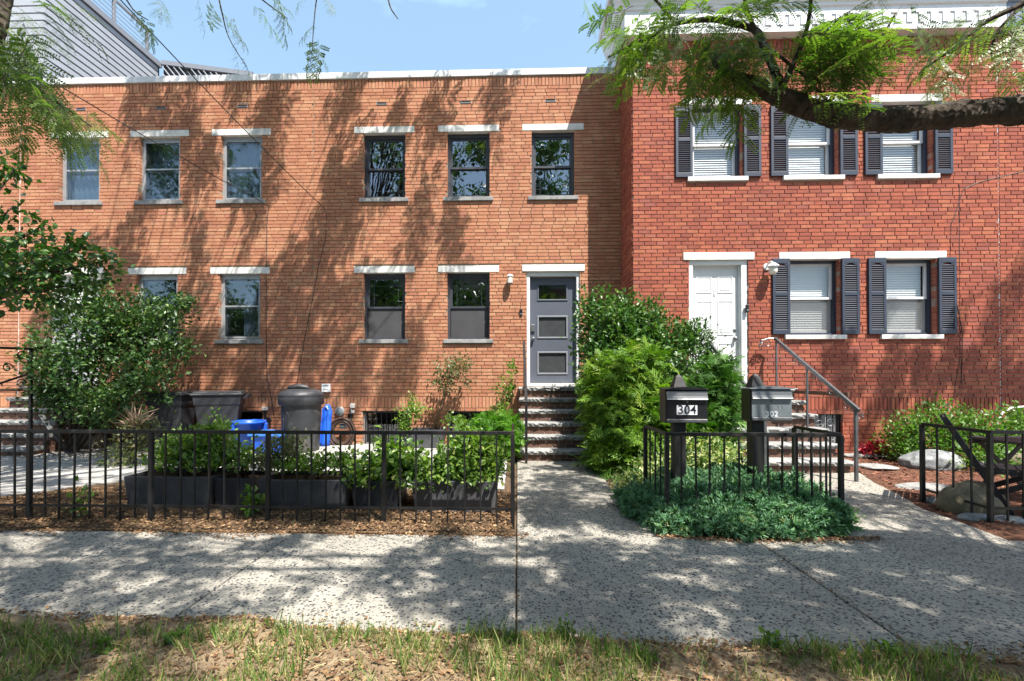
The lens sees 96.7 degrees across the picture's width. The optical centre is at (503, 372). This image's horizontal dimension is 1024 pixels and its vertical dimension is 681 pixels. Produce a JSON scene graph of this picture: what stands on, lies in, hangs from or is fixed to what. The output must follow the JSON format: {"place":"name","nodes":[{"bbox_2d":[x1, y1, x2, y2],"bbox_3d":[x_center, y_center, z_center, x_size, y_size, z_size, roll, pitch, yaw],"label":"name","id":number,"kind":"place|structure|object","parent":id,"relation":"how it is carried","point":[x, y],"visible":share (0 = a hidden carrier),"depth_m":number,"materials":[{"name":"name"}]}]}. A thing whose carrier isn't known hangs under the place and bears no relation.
{"place":"outdoors","nodes":[
{"label":"outdoors","id":0,"kind":"place"},
{"bbox_2d":[0,82,19,407],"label":"brick house","id":1,"kind":"structure","parent":0,"point":[8,325],"depth_m":9.09,"materials":[{"name":"orange brick"}]},
{"bbox_2d":[81,434,108,448],"bbox_3d":[-7.505,1.295,8.348,0.410,0.328,0.345,0,-1,2],"label":"boulder","id":2,"kind":"object","parent":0,"point":[96,441],"visible":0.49,"depth_m":8.25,"materials":[{"name":"grey stone"}]},
{"bbox_2d":[0,443,507,496],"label":"patio","id":3,"kind":"structure","parent":0,"point":[82,471],"depth_m":6.36,"materials":[{"name":"grey concrete"}]},
{"bbox_2d":[0,386,110,455],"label":"stoop","id":4,"kind":"object","parent":3,"relation":"on","point":[13,415],"visible":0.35,"depth_m":7.99,"materials":[{"name":"grey stone"}]},
{"bbox_2d":[0,341,87,428],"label":"handrail","id":5,"kind":"object","parent":4,"relation":"attached to","point":[30,406],"visible":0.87,"depth_m":7.51,"materials":[{"name":"black metal"}]},
{"bbox_2d":[142,391,197,448],"bbox_3d":[-5.970,0.850,8.333,0.660,1.035,0.896,0,-1,-5],"label":"wheeled bin","id":6,"kind":"object","parent":3,"relation":"on","point":[184,413],"visible":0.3,"depth_m":7.99,"materials":[{"name":"plastic"}]},
{"bbox_2d":[189,391,251,445],"bbox_3d":[-5.153,0.850,8.346,0.896,1.035,0.660,0,-1,-22],"label":"wheeled bin","id":7,"kind":"object","parent":3,"relation":"on","point":[230,403],"visible":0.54,"depth_m":8.09,"materials":[{"name":"plastic"}]},
{"bbox_2d":[229,419,267,450],"bbox_3d":[-4.538,1.108,8.130,0.578,0.515,0.560,0,-1,2],"label":"recycling bin","id":8,"kind":"object","parent":3,"relation":"on","point":[254,424],"visible":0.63,"depth_m":7.94,"materials":[{"name":"blue plastic"}]},
{"bbox_2d":[277,384,324,452],"bbox_3d":[-3.563,0.776,8.024,0.760,1.175,0.760,0,-1,2],"label":"dustbin","id":9,"kind":"object","parent":3,"relation":"on","point":[301,405],"visible":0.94,"depth_m":7.76,"materials":[{"name":"plastic"}]},
{"bbox_2d":[392,427,445,447],"bbox_3d":[-1.550,1.216,8.439,0.920,0.368,0.400,0,-1,2],"label":"planter","id":10,"kind":"object","parent":3,"relation":"on","point":[427,441],"visible":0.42,"depth_m":8.25,"materials":[{"name":"stone"}]},
{"bbox_2d":[392,390,433,442],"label":"rose bush","id":11,"kind":"object","parent":10,"relation":"on","point":[404,423],"visible":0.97,"depth_m":8.22,"materials":[{"name":"green plant"}]},
{"bbox_2d":[424,350,477,429],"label":"rose bush","id":12,"kind":"object","parent":10,"relation":"on","point":[453,363],"visible":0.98,"depth_m":8.38,"materials":[{"name":"green plant"}]},
{"bbox_2d":[440,411,471,439],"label":"plant","id":13,"kind":"object","parent":3,"relation":"on","point":[462,420],"depth_m":7.76,"materials":[{"name":"green plant"}]},
{"bbox_2d":[489,357,519,420],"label":"climbing vine","id":14,"kind":"object","parent":3,"relation":"on","point":[510,387],"visible":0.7,"depth_m":8.30,"materials":[{"name":"green plant"}]},
{"bbox_3d":[-0.034,1.158,7.344,0.440,0.400,0.440,0,-1,2],"label":"plant pot","id":15,"kind":"object","parent":3,"relation":"on","visible":0},
{"bbox_2d":[466,406,529,457],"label":"feathery plant","id":16,"kind":"object","parent":15,"relation":"in","point":[500,421],"visible":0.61,"depth_m":7.13,"materials":[{"name":"green plant"}]},
{"bbox_2d":[0,452,516,536],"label":"garden soil","id":17,"kind":"structure","parent":0,"point":[427,531],"depth_m":4.17,"materials":[{"name":"brown soil"}]},
{"bbox_2d":[0,148,142,323],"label":"broadleaf tree","id":18,"kind":"object","parent":17,"relation":"on","point":[57,258],"visible":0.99,"depth_m":5.70,"materials":[{"name":"green plant"}]},
{"bbox_2d":[60,475,98,516],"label":"weed","id":19,"kind":"object","parent":17,"relation":"on","point":[84,489],"visible":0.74,"depth_m":4.28,"materials":[{"name":"green plant"}]},
{"bbox_2d":[0,274,206,452],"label":"holly bush","id":20,"kind":"object","parent":17,"relation":"on","point":[112,323],"visible":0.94,"depth_m":7.71,"materials":[{"name":"green plant"}]},
{"bbox_2d":[94,402,167,467],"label":"spiky plant","id":21,"kind":"object","parent":17,"relation":"on","point":[135,421],"visible":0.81,"depth_m":6.67,"materials":[{"name":"green plant"}]},
{"bbox_2d":[124,467,235,504],"bbox_3d":[-3.394,1.208,4.833,0.891,0.316,0.479,0,-1,2],"label":"planter","id":22,"kind":"object","parent":17,"relation":"on","point":[172,490],"visible":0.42,"depth_m":4.60,"materials":[{"name":"plastic"}]},
{"bbox_2d":[122,423,235,476],"bbox_3d":[-3.361,0.827,4.896,1.089,0.558,0.748,0,-1,2],"label":"planter shrub","id":23,"kind":"object","parent":22,"relation":"on","point":[173,449],"visible":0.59,"depth_m":4.73,"materials":[{"name":"green plant"}]},
{"bbox_2d":[213,470,275,504],"bbox_3d":[-2.733,1.220,4.833,0.430,0.291,0.419,0,-1,2],"label":"planter","id":24,"kind":"object","parent":17,"relation":"on","point":[231,488],"visible":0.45,"depth_m":4.63,"materials":[{"name":"plastic"}]},
{"bbox_2d":[171,407,264,477],"bbox_3d":[-2.968,0.747,4.877,1.173,0.770,0.622,0,-1,10],"label":"planter shrub","id":25,"kind":"object","parent":24,"relation":"on","point":[216,441],"visible":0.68,"depth_m":4.81,"materials":[{"name":"green plant"}]},
{"bbox_2d":[239,484,264,517],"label":"weed","id":26,"kind":"object","parent":17,"relation":"on","point":[259,500],"visible":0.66,"depth_m":4.30,"materials":[{"name":"green plant"}]},
{"bbox_2d":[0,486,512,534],"bbox_3d":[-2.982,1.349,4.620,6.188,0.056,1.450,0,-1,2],"label":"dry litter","id":27,"kind":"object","parent":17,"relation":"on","point":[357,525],"visible":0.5,"depth_m":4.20,"materials":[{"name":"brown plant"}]},
{"bbox_2d":[0,423,514,528],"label":"iron fence","id":28,"kind":"object","parent":17,"relation":"on","point":[28,504],"visible":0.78,"depth_m":4.15,"materials":[{"name":"black metal"}]},
{"bbox_2d":[0,527,528,542],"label":"edging","id":29,"kind":"object","parent":17,"relation":"on","point":[431,535],"visible":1,"depth_m":3.86,"materials":[{"name":"grey concrete"}]},
{"bbox_2d":[259,470,352,510],"bbox_3d":[-1.970,1.209,4.700,0.872,0.311,0.459,0,-1,2],"label":"planter","id":30,"kind":"object","parent":17,"relation":"on","point":[318,492],"visible":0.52,"depth_m":4.48,"materials":[{"name":"plastic"}]},
{"bbox_2d":[243,423,315,478],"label":"planter shrub","id":31,"kind":"object","parent":30,"relation":"on","point":[289,447],"visible":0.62,"depth_m":4.73,"materials":[{"name":"green plant"}]},
{"bbox_2d":[263,441,376,479],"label":"planter shrub","id":32,"kind":"object","parent":30,"relation":"on","point":[319,461],"visible":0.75,"depth_m":4.61,"materials":[{"name":"green plant"}]},
{"bbox_2d":[352,477,406,509],"bbox_3d":[-1.264,1.217,4.699,0.464,0.295,0.419,0,-1,2],"label":"planter","id":33,"kind":"object","parent":17,"relation":"on","point":[392,496],"visible":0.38,"depth_m":4.50,"materials":[{"name":"plastic"}]},
{"bbox_2d":[341,425,429,489],"bbox_3d":[-1.217,0.865,4.690,0.928,0.638,0.737,0,-1,2],"label":"planter shrub","id":34,"kind":"object","parent":33,"relation":"on","point":[392,463],"visible":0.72,"depth_m":4.56,"materials":[{"name":"green plant"}]},
{"bbox_2d":[412,475,497,512],"bbox_3d":[-0.469,1.208,4.635,0.832,0.313,0.459,0,-1,2],"label":"planter","id":35,"kind":"object","parent":17,"relation":"on","point":[472,495],"visible":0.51,"depth_m":4.41,"materials":[{"name":"plastic"}]},
{"bbox_2d":[390,420,517,493],"bbox_3d":[-0.470,0.826,4.659,1.229,0.727,0.848,0,-1,2],"label":"planter shrub","id":36,"kind":"object","parent":35,"relation":"on","point":[472,462],"visible":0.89,"depth_m":4.52,"materials":[{"name":"green plant"}]},
{"bbox_2d":[320,404,331,445],"bbox_3d":[-3.365,0.986,8.595,0.200,0.772,0.230,0,-1,2],"label":"plastic panel","id":37,"kind":"object","parent":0,"point":[326,418],"visible":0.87,"depth_m":8.58,"materials":[{"name":"blue plastic"}]},
{"bbox_2d":[91,0,607,75],"label":"sky","id":38,"kind":"structure","parent":0,"point":[364,35],"materials":[{"name":"blue"}]},
{"bbox_2d":[0,460,1023,661],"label":"pavement","id":39,"kind":"structure","parent":0,"point":[913,577],"depth_m":3.02,"materials":[{"name":"grey concrete"}]},
{"bbox_2d":[519,387,590,460],"bbox_3d":[0.889,0.890,7.942,1.240,1.270,1.589,0,-1,2],"label":"stoop","id":40,"kind":"object","parent":39,"relation":"on","point":[553,427],"visible":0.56,"depth_m":7.72,"materials":[{"name":"grey brick"}]},
{"bbox_2d":[523,341,527,463],"bbox_3d":[0.364,0.412,7.722,0.045,2.022,1.466,0,-1,1],"label":"handrail","id":41,"kind":"object","parent":40,"relation":"attached to","point":[526,402],"visible":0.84,"depth_m":7.00,"materials":[{"name":"black metal"}]},
{"bbox_2d":[656,533,887,546],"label":"dry litter","id":42,"kind":"object","parent":39,"relation":"on","point":[843,538],"visible":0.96,"depth_m":3.70,"materials":[{"name":"brown plant"}]},
{"bbox_2d":[730,388,853,472],"bbox_3d":[4.072,0.882,7.006,1.540,1.270,1.509,0,-1,2],"label":"stoop","id":43,"kind":"object","parent":39,"relation":"on","point":[798,416],"visible":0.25,"depth_m":6.57,"materials":[{"name":"grey stone"}]},
{"bbox_2d":[706,338,766,464],"bbox_3d":[3.372,0.403,6.672,0.036,2.020,1.955,0,-1,2],"label":"handrail","id":44,"kind":"object","parent":43,"relation":"attached to","point":[714,348],"visible":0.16,"depth_m":5.81,"materials":[{"name":"grey metal"}]},
{"bbox_2d":[758,337,863,481],"bbox_3d":[4.391,0.403,6.657,0.278,2.020,1.986,0,-1,2],"label":"handrail","id":45,"kind":"object","parent":43,"relation":"attached to","point":[849,402],"visible":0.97,"depth_m":6.42,"materials":[{"name":"grey metal"}]},
{"bbox_2d":[0,600,1023,680],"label":"tree lawn","id":46,"kind":"structure","parent":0,"point":[310,675],"depth_m":2.06,"materials":[{"name":"green plant"}]},
{"bbox_2d":[90,634,123,656],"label":"weed","id":47,"kind":"object","parent":46,"relation":"on","point":[100,642],"visible":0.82,"depth_m":2.13,"materials":[{"name":"green plant"}]},
{"bbox_2d":[161,624,191,645],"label":"weed","id":48,"kind":"object","parent":46,"relation":"on","point":[169,634],"visible":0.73,"depth_m":2.21,"materials":[{"name":"green plant"}]},
{"bbox_2d":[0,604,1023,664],"bbox_3d":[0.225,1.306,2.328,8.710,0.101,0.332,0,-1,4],"label":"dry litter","id":49,"kind":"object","parent":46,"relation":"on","point":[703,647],"visible":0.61,"depth_m":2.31,"materials":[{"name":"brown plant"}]},
{"bbox_2d":[555,612,575,640],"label":"weed","id":50,"kind":"object","parent":46,"relation":"on","point":[568,630],"visible":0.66,"depth_m":2.29,"materials":[{"name":"green plant"}]},
{"bbox_2d":[757,626,786,651],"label":"weed","id":51,"kind":"object","parent":46,"relation":"on","point":[772,637],"visible":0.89,"depth_m":2.20,"materials":[{"name":"green plant"}]},
{"bbox_2d":[606,475,858,539],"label":"island soil","id":52,"kind":"structure","parent":0,"point":[706,535],"depth_m":3.82,"materials":[{"name":"brown soil"}]},
{"bbox_2d":[567,279,703,427],"bbox_3d":[2.086,-0.074,7.540,2.318,2.970,1.642,0,-1,2],"label":"laurel bush","id":53,"kind":"object","parent":52,"relation":"on","point":[608,333],"visible":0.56,"depth_m":7.34,"materials":[{"name":"green plant"}]},
{"bbox_2d":[569,335,726,481],"bbox_3d":[2.026,0.521,6.446,2.130,2.199,1.730,0,-1,17],"label":"golden cypress","id":54,"kind":"object","parent":52,"relation":"on","point":[621,406],"visible":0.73,"depth_m":6.25,"materials":[{"name":"green plant"}]},
{"bbox_2d":[604,426,746,491],"bbox_3d":[2.088,1.030,5.300,1.940,0.807,1.173,0,-1,2],"label":"variegated shrub","id":55,"kind":"object","parent":52,"relation":"on","point":[703,459],"visible":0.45,"depth_m":5.26,"materials":[{"name":"green plant"}]},
{"bbox_2d":[658,374,709,479],"bbox_3d":[1.773,0.751,4.479,0.426,1.483,0.235,0,-1,2],"label":"mailbox","id":56,"kind":"object","parent":52,"relation":"on","point":[682,404],"visible":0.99,"depth_m":4.39,"materials":[{"name":"black metal"}]},
{"bbox_2d":[657,309,728,384],"bbox_3d":[2.840,0.157,7.156,1.357,2.500,1.701,0,-1,32],"label":"twiggy bush","id":57,"kind":"object","parent":52,"relation":"on","point":[685,365],"visible":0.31,"depth_m":7.26,"materials":[{"name":"green plant"}]},
{"bbox_2d":[668,346,746,470],"bbox_3d":[2.720,0.502,6.021,1.212,1.787,1.268,0,-1,2],"label":"dark conifer","id":58,"kind":"object","parent":52,"relation":"on","point":[716,377],"visible":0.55,"depth_m":5.85,"materials":[{"name":"green plant"}]},
{"bbox_2d":[610,455,864,543],"bbox_3d":[2.139,1.129,4.373,2.125,0.610,1.619,0,-1,2],"label":"juniper","id":59,"kind":"object","parent":52,"relation":"on","point":[776,513],"visible":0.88,"depth_m":3.91,"materials":[{"name":"green plant"}]},
{"bbox_2d":[643,424,844,523],"bbox_3d":[2.195,0.983,4.311,1.534,0.916,0.708,0,-1,2],"label":"iron fence","id":60,"kind":"object","parent":52,"relation":"on","point":[819,433],"visible":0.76,"depth_m":3.98,"materials":[{"name":"black metal"}]},
{"bbox_2d":[739,373,794,478],"bbox_3d":[2.578,0.747,4.455,0.415,1.490,0.235,0,-1,2],"label":"mailbox","id":61,"kind":"object","parent":52,"relation":"on","point":[761,403],"visible":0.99,"depth_m":4.38,"materials":[{"name":"black metal"}]},
{"bbox_2d":[844,456,1023,540],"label":"mulch bed","id":62,"kind":"object","parent":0,"point":[1012,536],"visible":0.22,"depth_m":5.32,"materials":[{"name":"brown wood"}]},
{"bbox_2d":[858,438,893,457],"bbox_3d":[6.206,1.268,7.569,0.626,0.394,0.396,0,-1,-12],"label":"coleus","id":63,"kind":"object","parent":62,"relation":"on","point":[869,448],"visible":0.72,"depth_m":7.54,"materials":[{"name":"red plant"}]},
{"bbox_2d":[859,463,898,469],"bbox_3d":[5.443,1.367,6.624,0.544,0.071,0.404,0,-1,2],"label":"stepping stone","id":64,"kind":"object","parent":62,"relation":"on","point":[873,466],"visible":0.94,"depth_m":6.53,"materials":[{"name":"grey stone"}]},
{"bbox_2d":[893,482,949,491],"bbox_3d":[5.036,1.358,5.384,0.729,0.102,0.352,0,-1,2],"label":"stepping stone","id":65,"kind":"object","parent":62,"relation":"on","point":[915,485],"visible":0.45,"depth_m":5.34,"materials":[{"name":"grey stone"}]},
{"bbox_2d":[870,392,983,463],"bbox_3d":[6.680,0.851,7.094,1.681,1.140,1.064,0,-1,2],"label":"shrub","id":66,"kind":"object","parent":62,"relation":"on","point":[900,444],"visible":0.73,"depth_m":7.09,"materials":[{"name":"green plant"}]},
{"bbox_2d":[897,449,965,470],"bbox_3d":[6.227,1.322,6.614,0.743,0.422,0.495,0,-1,2],"label":"boulder","id":67,"kind":"object","parent":62,"relation":"on","point":[910,460],"visible":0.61,"depth_m":6.47,"materials":[{"name":"grey stone"}]},
{"bbox_2d":[919,422,1023,522],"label":"iron fence","id":68,"kind":"object","parent":62,"relation":"on","point":[989,507],"visible":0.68,"depth_m":4.12,"materials":[{"name":"black metal"}]},
{"bbox_2d":[935,480,1010,514],"bbox_3d":[4.621,1.308,4.478,0.646,0.495,0.388,0,-1,2],"label":"boulder","id":69,"kind":"object","parent":62,"relation":"on","point":[950,499],"visible":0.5,"depth_m":4.38,"materials":[{"name":"grey stone"}]},
{"bbox_2d":[956,513,994,520],"bbox_3d":[4.392,1.359,4.224,0.316,0.112,0.202,0,-1,2],"label":"edging stone","id":70,"kind":"object","parent":62,"relation":"on","point":[972,516],"visible":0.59,"depth_m":4.18,"materials":[{"name":"grey stone"}]},
{"bbox_2d":[939,413,1021,514],"bbox_3d":[4.896,0.899,4.521,0.801,0.929,0.482,-1,-1,43],"label":"folding chair","id":71,"kind":"object","parent":62,"relation":"on","point":[980,468],"visible":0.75,"depth_m":4.45,"materials":[{"name":"black wood"}]},
{"bbox_2d":[938,399,1023,477],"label":"shrub","id":72,"kind":"object","parent":62,"relation":"on","point":[1012,419],"visible":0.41,"depth_m":6.63,"materials":[{"name":"green plant"}]},
{"bbox_2d":[966,436,1021,483],"bbox_3d":[5.712,1.039,4.946,0.696,0.624,0.650,0,-1,2],"label":"garden table","id":73,"kind":"object","parent":62,"relation":"on","point":[981,440],"visible":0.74,"depth_m":5.20,"materials":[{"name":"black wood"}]},
{"bbox_2d":[994,515,1023,524],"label":"edging stone","id":74,"kind":"object","parent":62,"relation":"on","point":[1016,519],"visible":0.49,"depth_m":4.10,"materials":[{"name":"grey stone"}]},
{"label":"ground","id":75,"kind":"structure","parent":0,"visible":0},
{"bbox_2d":[18,73,313,442],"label":"brick house","id":76,"kind":"structure","parent":75,"relation":"on","point":[166,221],"depth_m":8.99,"materials":[{"name":"orange brick"}]},
{"bbox_2d":[59,279,97,384],"bbox_3d":[-8.507,-0.828,9.168,0.860,2.130,0.060,0,-1,2],"label":"door","id":77,"kind":"structure","parent":76,"relation":"in","point":[67,280],"depth_m":9.15,"materials":[{"name":"white paint"}]},
{"bbox_2d":[50,131,108,205],"bbox_3d":[-8.434,-4.065,9.510,1.325,1.530,0.977,0,-1,2],"label":"window","id":78,"kind":"structure","parent":76,"relation":"in","point":[82,191],"depth_m":9.26,"materials":[{"name":"glass"}]},
{"bbox_2d":[5,0,253,77],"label":"rooftop addition","id":79,"kind":"structure","parent":76,"relation":"on","point":[128,55],"depth_m":10.56,"materials":[{"name":"grey metal"}]},
{"bbox_2d":[28,66,273,415],"bbox_3d":[-5.255,-1.462,7.193,0.214,4.564,3.782,0,-1,21],"label":"service cable","id":80,"kind":"object","parent":76,"relation":"attached to","point":[227,183],"visible":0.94,"depth_m":8.49,"materials":[{"name":"black rubber"}]},
{"bbox_2d":[128,268,186,342],"bbox_3d":[-6.833,-1.320,9.436,1.325,1.550,0.977,0,-1,2],"label":"window","id":81,"kind":"structure","parent":76,"relation":"in","point":[161,282],"depth_m":9.10,"materials":[{"name":"clear glass"}]},
{"bbox_2d":[130,130,188,204],"bbox_3d":[-6.801,-4.065,9.461,1.325,1.530,0.977,0,-1,2],"label":"window","id":82,"kind":"structure","parent":76,"relation":"in","point":[160,166],"depth_m":9.15,"materials":[{"name":"grey glass"}]},
{"bbox_2d":[120,0,326,382],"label":"service cable","id":83,"kind":"object","parent":76,"relation":"attached to","point":[262,147],"visible":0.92,"depth_m":7.22,"materials":[{"name":"black rubber"}]},
{"bbox_2d":[210,267,269,343],"bbox_3d":[-5.170,-1.321,9.386,1.325,1.550,0.977,0,-1,2],"label":"window","id":84,"kind":"structure","parent":76,"relation":"in","point":[240,295],"depth_m":9.09,"materials":[{"name":"white glass"}]},
{"bbox_2d":[212,128,270,203],"bbox_3d":[-5.154,-4.066,9.411,1.325,1.530,0.977,0,-1,2],"label":"window","id":85,"kind":"structure","parent":76,"relation":"in","point":[242,155],"depth_m":9.11,"materials":[{"name":"white glass"}]},
{"bbox_2d":[241,410,262,419],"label":"basement window","id":86,"kind":"structure","parent":76,"relation":"in","point":[246,414],"depth_m":9.54,"materials":[{"name":"black glass"}]},
{"bbox_2d":[0,0,397,186],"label":"honey locust","id":87,"kind":"object","parent":75,"relation":"on","point":[14,68],"visible":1,"depth_m":2.51,"materials":[{"name":"green plant"}]},
{"bbox_2d":[312,67,620,454],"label":"brick house","id":88,"kind":"structure","parent":75,"relation":"on","point":[449,201],"depth_m":8.85,"materials":[{"name":"orange brick"}]},
{"bbox_2d":[330,417,355,444],"bbox_3d":[-3.072,1.131,8.702,0.546,0.584,0.168,0,-1,2],"label":"garden hose","id":89,"kind":"object","parent":88,"relation":"attached to","point":[345,422],"visible":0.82,"depth_m":8.64,"materials":[{"name":"rubber"}]},
{"bbox_2d":[354,126,413,202],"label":"window","id":90,"kind":"structure","parent":88,"relation":"in","point":[384,154],"depth_m":9.05,"materials":[{"name":"black glass"}]},
{"bbox_2d":[354,266,414,342],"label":"window","id":91,"kind":"structure","parent":88,"relation":"in","point":[384,285],"depth_m":9.00,"materials":[{"name":"grey glass"}]},
{"bbox_2d":[363,411,407,443],"bbox_3d":[-2.269,1.069,9.157,1.417,0.792,0.590,0,-1,2],"label":"basement window","id":92,"kind":"structure","parent":88,"relation":"in","point":[371,418],"depth_m":9.45,"materials":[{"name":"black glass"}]},
{"bbox_2d":[438,125,498,201],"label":"window","id":93,"kind":"structure","parent":88,"relation":"in","point":[468,151],"depth_m":9.02,"materials":[{"name":"black glass"}]},
{"bbox_2d":[438,265,498,342],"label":"window","id":94,"kind":"structure","parent":88,"relation":"in","point":[468,286],"depth_m":8.95,"materials":[{"name":"black glass"}]},
{"bbox_2d":[448,410,491,440],"bbox_3d":[-0.624,1.013,9.109,1.381,0.690,0.590,0,-1,2],"label":"basement window","id":95,"kind":"structure","parent":88,"relation":"in","point":[469,415],"depth_m":9.40,"materials":[{"name":"black glass"}]},
{"bbox_2d":[522,123,583,200],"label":"window","id":96,"kind":"structure","parent":88,"relation":"in","point":[552,144],"depth_m":8.95,"materials":[{"name":"black glass"}]},
{"bbox_2d":[530,277,575,381],"bbox_3d":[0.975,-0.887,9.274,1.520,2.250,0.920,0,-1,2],"label":"door","id":97,"kind":"structure","parent":88,"relation":"in","point":[549,322],"depth_m":8.89,"materials":[{"name":"paint"}]},
{"bbox_2d":[578,0,1023,159],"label":"honey locust","id":98,"kind":"object","parent":75,"relation":"on","point":[843,53],"visible":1,"depth_m":2.84,"materials":[{"name":"green plant"}]},
{"bbox_2d":[598,0,1007,455],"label":"brick house","id":99,"kind":"structure","parent":75,"relation":"on","point":[856,296],"depth_m":7.75,"materials":[{"name":"red brick"}]},
{"bbox_2d":[693,266,737,384],"bbox_3d":[3.666,-0.818,7.892,0.807,2.085,0.110,0,-1,2],"label":"door","id":100,"kind":"structure","parent":99,"relation":"in","point":[715,288],"depth_m":7.90,"materials":[{"name":"white paint"}]},
{"bbox_2d":[682,97,751,181],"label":"window","id":101,"kind":"structure","parent":99,"relation":"in","point":[710,164],"depth_m":8.03,"materials":[{"name":"white glass"}]},
{"bbox_2d":[782,95,844,180],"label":"window","id":102,"kind":"structure","parent":99,"relation":"in","point":[811,150],"depth_m":7.99,"materials":[{"name":"white glass"}]},
{"bbox_2d":[779,252,849,338],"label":"window","id":103,"kind":"structure","parent":99,"relation":"in","point":[812,274],"depth_m":7.95,"materials":[{"name":"white glass"}]},
{"bbox_2d":[813,414,839,442],"bbox_3d":[5.479,0.954,7.785,0.539,0.563,0.090,0,-1,2],"label":"basement window","id":104,"kind":"structure","parent":99,"relation":"in","point":[831,422],"depth_m":7.79,"materials":[{"name":"white glass"}]},
{"bbox_2d":[871,94,942,179],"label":"window","id":105,"kind":"structure","parent":99,"relation":"in","point":[905,154],"depth_m":7.87,"materials":[{"name":"white glass"}]},
{"bbox_2d":[874,251,946,338],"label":"window","id":106,"kind":"structure","parent":99,"relation":"in","point":[908,273],"depth_m":7.90,"materials":[{"name":"glass"}]},
{"bbox_2d":[997,0,1023,435],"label":"brick house","id":107,"kind":"structure","parent":75,"relation":"on","point":[1011,190],"depth_m":7.65,"materials":[{"name":"brick"}]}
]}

